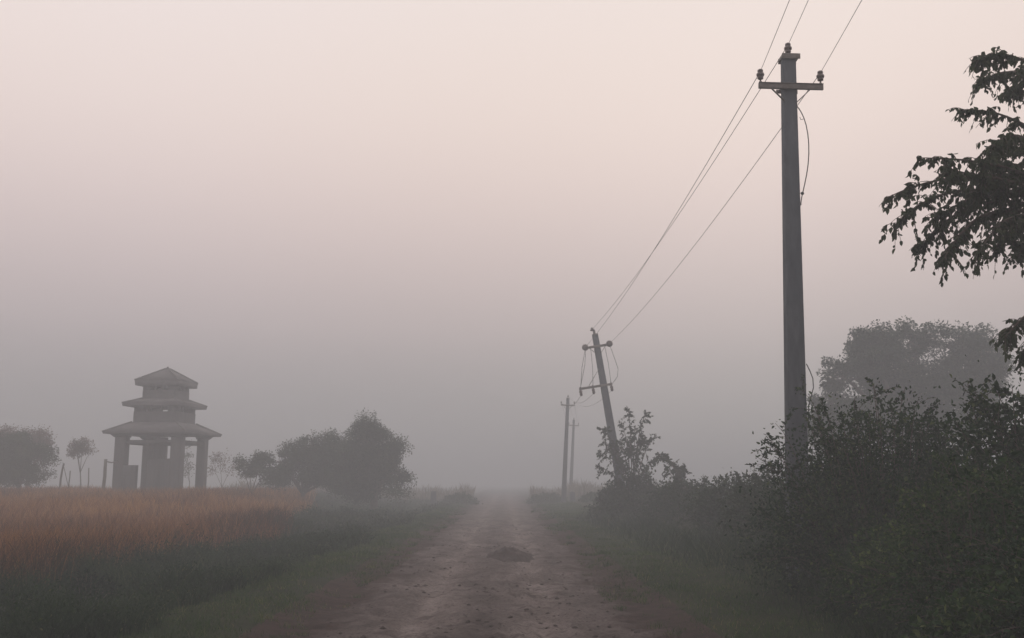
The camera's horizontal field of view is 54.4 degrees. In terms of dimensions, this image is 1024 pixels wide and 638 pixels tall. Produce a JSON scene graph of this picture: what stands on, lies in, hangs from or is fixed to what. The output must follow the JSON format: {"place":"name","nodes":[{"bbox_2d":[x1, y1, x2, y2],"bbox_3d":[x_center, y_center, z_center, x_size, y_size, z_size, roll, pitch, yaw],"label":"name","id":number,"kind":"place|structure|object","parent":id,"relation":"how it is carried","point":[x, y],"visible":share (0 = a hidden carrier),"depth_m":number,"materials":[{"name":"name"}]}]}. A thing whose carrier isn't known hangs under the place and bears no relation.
{"place":"outdoors","nodes":[
{"label":"outdoors","id":0,"kind":"place"},
{"bbox_2d":[0,483,320,597],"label":"rice field","id":1,"kind":"structure","parent":0,"point":[34,521],"depth_m":28.01,"materials":[{"name":"brown plant"}]},
{"bbox_2d":[1,485,925,637],"bbox_3d":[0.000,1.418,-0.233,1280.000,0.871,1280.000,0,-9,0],"label":"ground","id":2,"kind":"structure","parent":0,"point":[523,490],"depth_m":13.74,"materials":[{"name":"green plant"}]},
{"bbox_2d":[0,423,57,489],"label":"tree","id":3,"kind":"object","parent":2,"relation":"on","point":[37,436],"visible":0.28,"depth_m":65.19,"materials":[{"name":"green plant"}]},
{"bbox_2d":[0,430,61,489],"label":"tree","id":4,"kind":"object","parent":2,"relation":"on","point":[19,452],"visible":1,"depth_m":56.82,"materials":[{"name":"green plant"}]},
{"bbox_2d":[59,463,64,487],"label":"fence post","id":5,"kind":"object","parent":2,"relation":"on","point":[60,481],"visible":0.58,"depth_m":58.05,"materials":[{"name":"wood"}]},
{"bbox_2d":[65,436,98,486],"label":"sapling","id":6,"kind":"object","parent":2,"relation":"on","point":[78,448],"visible":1,"depth_m":65.09,"materials":[{"name":"green plant"}]},
{"bbox_2d":[102,459,106,491],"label":"fence post","id":7,"kind":"object","parent":2,"relation":"on","point":[104,474],"visible":0.63,"depth_m":56.10,"materials":[{"name":"wood"}]},
{"bbox_2d":[102,366,221,492],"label":"pavilion","id":8,"kind":"object","parent":2,"relation":"on","point":[153,425],"visible":0.78,"depth_m":58.52,"materials":[{"name":"paint"}]},
{"bbox_2d":[184,440,195,485],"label":"sapling","id":9,"kind":"object","parent":2,"relation":"on","point":[187,455],"visible":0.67,"depth_m":71.08,"materials":[{"name":"green plant"}]},
{"bbox_2d":[207,448,240,484],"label":"sapling","id":10,"kind":"object","parent":2,"relation":"on","point":[214,459],"visible":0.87,"depth_m":69.03,"materials":[{"name":"green plant"}]},
{"bbox_2d":[0,490,450,637],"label":"ditch weeds","id":11,"kind":"object","parent":2,"relation":"on","point":[149,594],"visible":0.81,"depth_m":14.93,"materials":[{"name":"green plant"}]},
{"bbox_2d":[232,449,280,491],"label":"tree","id":12,"kind":"object","parent":2,"relation":"on","point":[258,462],"visible":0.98,"depth_m":56.10,"materials":[{"name":"green plant"}]},
{"bbox_2d":[259,427,359,499],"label":"tree","id":13,"kind":"object","parent":2,"relation":"on","point":[300,456],"visible":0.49,"depth_m":56.73,"materials":[{"name":"green plant"}]},
{"bbox_2d":[322,408,417,509],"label":"tree","id":14,"kind":"object","parent":2,"relation":"on","point":[370,457],"visible":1,"depth_m":54.84,"materials":[{"name":"green plant"}]},
{"bbox_2d":[221,477,698,501],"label":"reeds","id":15,"kind":"object","parent":2,"relation":"on","point":[578,489],"visible":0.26,"depth_m":86.31,"materials":[{"name":"plant"}]},
{"bbox_2d":[439,491,482,504],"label":"bush","id":16,"kind":"object","parent":2,"relation":"on","point":[458,498],"visible":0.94,"depth_m":71.81,"materials":[{"name":"green plant"}]},
{"bbox_2d":[525,492,567,503],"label":"bush","id":17,"kind":"object","parent":2,"relation":"on","point":[552,497],"visible":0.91,"depth_m":73.22,"materials":[{"name":"green plant"}]},
{"bbox_2d":[561,395,574,501],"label":"power pole","id":18,"kind":"object","parent":2,"relation":"on","point":[564,478],"visible":0.98,"depth_m":71.30,"materials":[{"name":"concrete"}]},
{"bbox_2d":[569,418,578,486],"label":"power pole","id":19,"kind":"object","parent":2,"relation":"on","point":[573,425],"visible":0.78,"depth_m":97.12,"materials":[{"name":"concrete"}]},
{"bbox_2d":[578,491,604,502],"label":"bush","id":20,"kind":"object","parent":2,"relation":"on","point":[589,497],"visible":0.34,"depth_m":64.46,"materials":[{"name":"green plant"}]},
{"bbox_2d":[579,327,624,487],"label":"power pole","id":21,"kind":"object","parent":2,"relation":"on","point":[604,384],"visible":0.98,"depth_m":41.98,"materials":[{"name":"concrete"}]},
{"bbox_2d":[581,481,626,518],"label":"shrub","id":22,"kind":"object","parent":2,"relation":"on","point":[594,509],"visible":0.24,"depth_m":40.59,"materials":[{"name":"green plant"}]},
{"bbox_2d":[595,406,668,494],"bbox_3d":[4.693,5.654,39.276,2.848,4.421,1.723,0,-9,0],"label":"sapling","id":23,"kind":"object","parent":2,"relation":"on","point":[630,449],"visible":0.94,"depth_m":39.18,"materials":[{"name":"green plant"}]},
{"bbox_2d":[594,469,674,518],"bbox_3d":[4.878,6.680,37.908,3.449,1.966,4.127,0,-9,0],"label":"shrub","id":24,"kind":"object","parent":2,"relation":"on","point":[630,498],"visible":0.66,"depth_m":37.54,"materials":[{"name":"green plant"}]},
{"bbox_2d":[656,453,691,489],"bbox_3d":[6.031,6.166,36.924,1.322,2.359,0.986,-3,-10,16],"label":"sapling","id":25,"kind":"object","parent":2,"relation":"on","point":[677,470],"visible":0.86,"depth_m":36.99,"materials":[{"name":"green plant"}]},
{"bbox_2d":[633,474,718,522],"bbox_3d":[5.779,5.848,32.430,3.586,1.620,4.617,0,-9,0],"label":"shrub","id":26,"kind":"object","parent":2,"relation":"on","point":[670,501],"visible":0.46,"depth_m":32.05,"materials":[{"name":"green plant"}]},
{"bbox_2d":[675,467,779,533],"bbox_3d":[6.057,4.859,26.464,3.259,1.843,4.215,0,-9,0],"label":"shrub","id":27,"kind":"object","parent":2,"relation":"on","point":[706,519],"visible":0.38,"depth_m":26.13,"materials":[{"name":"green plant"}]},
{"bbox_2d":[709,459,826,541],"bbox_3d":[6.037,3.943,21.745,3.634,1.888,3.702,5,-10,-26],"label":"shrub","id":28,"kind":"object","parent":2,"relation":"on","point":[739,509],"visible":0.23,"depth_m":21.65,"materials":[{"name":"green plant"}]},
{"bbox_2d":[756,42,823,579],"bbox_3d":[4.311,-0.264,15.253,1.075,8.445,0.311,1,-9,0],"label":"power pole","id":29,"kind":"object","parent":2,"relation":"on","point":[788,86],"visible":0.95,"depth_m":15.30,"materials":[{"name":"concrete"}]},
{"bbox_2d":[587,77,756,344],"bbox_3d":[3.518,-1.344,28.944,0.011,0.811,26.873,0,-9,-2],"label":"power line","id":30,"kind":"object","parent":29,"relation":"attached to","point":[688,193],"visible":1,"depth_m":20.68,"materials":[{"name":"metal"}]},
{"bbox_2d":[595,50,784,325],"bbox_3d":[3.923,-1.915,29.226,0.011,0.582,27.012,0,-9,-2],"label":"power line","id":31,"kind":"object","parent":29,"relation":"attached to","point":[702,178],"visible":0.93,"depth_m":21.45,"materials":[{"name":"metal"}]},
{"bbox_2d":[610,78,816,342],"bbox_3d":[4.507,-1.390,28.959,0.011,0.668,26.871,0,-9,-2],"label":"power line","id":32,"kind":"object","parent":29,"relation":"attached to","point":[714,219],"visible":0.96,"depth_m":22.57,"materials":[{"name":"metal"}]},
{"bbox_2d":[760,0,789,70],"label":"power line","id":33,"kind":"object","parent":29,"relation":"attached to","point":[775,34],"visible":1,"depth_m":14.34,"materials":[{"name":"metal"}]},
{"bbox_2d":[788,0,808,44],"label":"power line","id":34,"kind":"object","parent":29,"relation":"attached to","point":[798,22],"visible":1,"depth_m":15.07,"materials":[{"name":"metal"}]},
{"bbox_2d":[821,0,861,71],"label":"power line","id":35,"kind":"object","parent":29,"relation":"attached to","point":[841,36],"visible":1,"depth_m":14.34,"materials":[{"name":"metal"}]},
{"bbox_2d":[718,446,898,556],"bbox_3d":[5.735,3.177,17.307,3.959,2.050,3.513,-4,-10,24],"label":"shrub","id":36,"kind":"object","parent":2,"relation":"on","point":[753,520],"visible":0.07,"depth_m":17.48,"materials":[{"name":"green plant"}]},
{"bbox_2d":[721,374,1003,599],"bbox_3d":[4.688,2.093,12.842,4.043,2.894,3.550,0,-9,0],"label":"shrub","id":37,"kind":"object","parent":2,"relation":"on","point":[859,483],"visible":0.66,"depth_m":12.63,"materials":[{"name":"green plant"}]},
{"bbox_2d":[789,503,962,625],"bbox_3d":[4.479,2.647,10.943,2.780,1.327,2.554,-3,-10,19],"label":"shrub","id":38,"kind":"object","parent":2,"relation":"on","point":[840,576],"visible":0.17,"depth_m":10.81,"materials":[{"name":"green plant"}]},
{"bbox_2d":[806,315,1016,460],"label":"tree","id":39,"kind":"object","parent":2,"relation":"on","point":[874,354],"visible":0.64,"depth_m":46.73,"materials":[{"name":"green plant"}]},
{"bbox_2d":[811,420,1018,557],"bbox_3d":[6.552,2.684,15.521,4.385,2.419,3.822,0,-9,0],"label":"shrub","id":40,"kind":"object","parent":2,"relation":"on","point":[953,443],"depth_m":15.30,"materials":[{"name":"green plant"}]},
{"bbox_2d":[814,441,1023,637],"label":"shrub","id":41,"kind":"object","parent":2,"relation":"on","point":[903,538],"visible":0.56,"depth_m":9.28,"materials":[{"name":"green plant"}]},
{"bbox_2d":[848,354,1023,594],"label":"shrub","id":42,"kind":"object","parent":2,"relation":"on","point":[1013,438],"visible":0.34,"depth_m":10.70,"materials":[{"name":"green plant"}]},
{"bbox_2d":[858,395,1023,637],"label":"shrub","id":43,"kind":"object","parent":2,"relation":"on","point":[944,580],"visible":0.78,"depth_m":7.81,"materials":[{"name":"green plant"}]},
{"bbox_2d":[879,46,1023,372],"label":"tree","id":44,"kind":"object","parent":2,"relation":"on","point":[1000,188],"visible":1,"depth_m":9.49,"materials":[{"name":"green plant"}]},
{"bbox_2d":[901,551,1023,637],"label":"shrub","id":45,"kind":"object","parent":2,"relation":"on","point":[953,619],"visible":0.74,"depth_m":7.36,"materials":[{"name":"green plant"}]},
{"bbox_2d":[237,493,721,637],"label":"dirt road","id":46,"kind":"structure","parent":0,"point":[443,606],"depth_m":14.14,"materials":[{"name":"brown soil"}]},
{"bbox_2d":[308,523,655,637],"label":"soil clods","id":47,"kind":"object","parent":46,"relation":"on","point":[468,621],"visible":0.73,"depth_m":13.71,"materials":[{"name":"brown soil"}]},
{"bbox_2d":[487,546,534,561],"bbox_3d":[-0.003,5.145,21.653,1.250,0.367,3.500,0,-9,0],"label":"soil heap","id":48,"kind":"object","parent":46,"relation":"on","point":[507,554],"visible":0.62,"depth_m":21.04,"materials":[{"name":"brown soil"}]},
{"bbox_2d":[0,0,1023,484],"label":"sky","id":49,"kind":"structure","parent":0,"point":[423,215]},
{"bbox_2d":[576,509,929,637],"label":"hedge foot grass","id":50,"kind":"structure","parent":0,"point":[727,546],"depth_m":18.76,"materials":[{"name":"green plant"}]}
]}

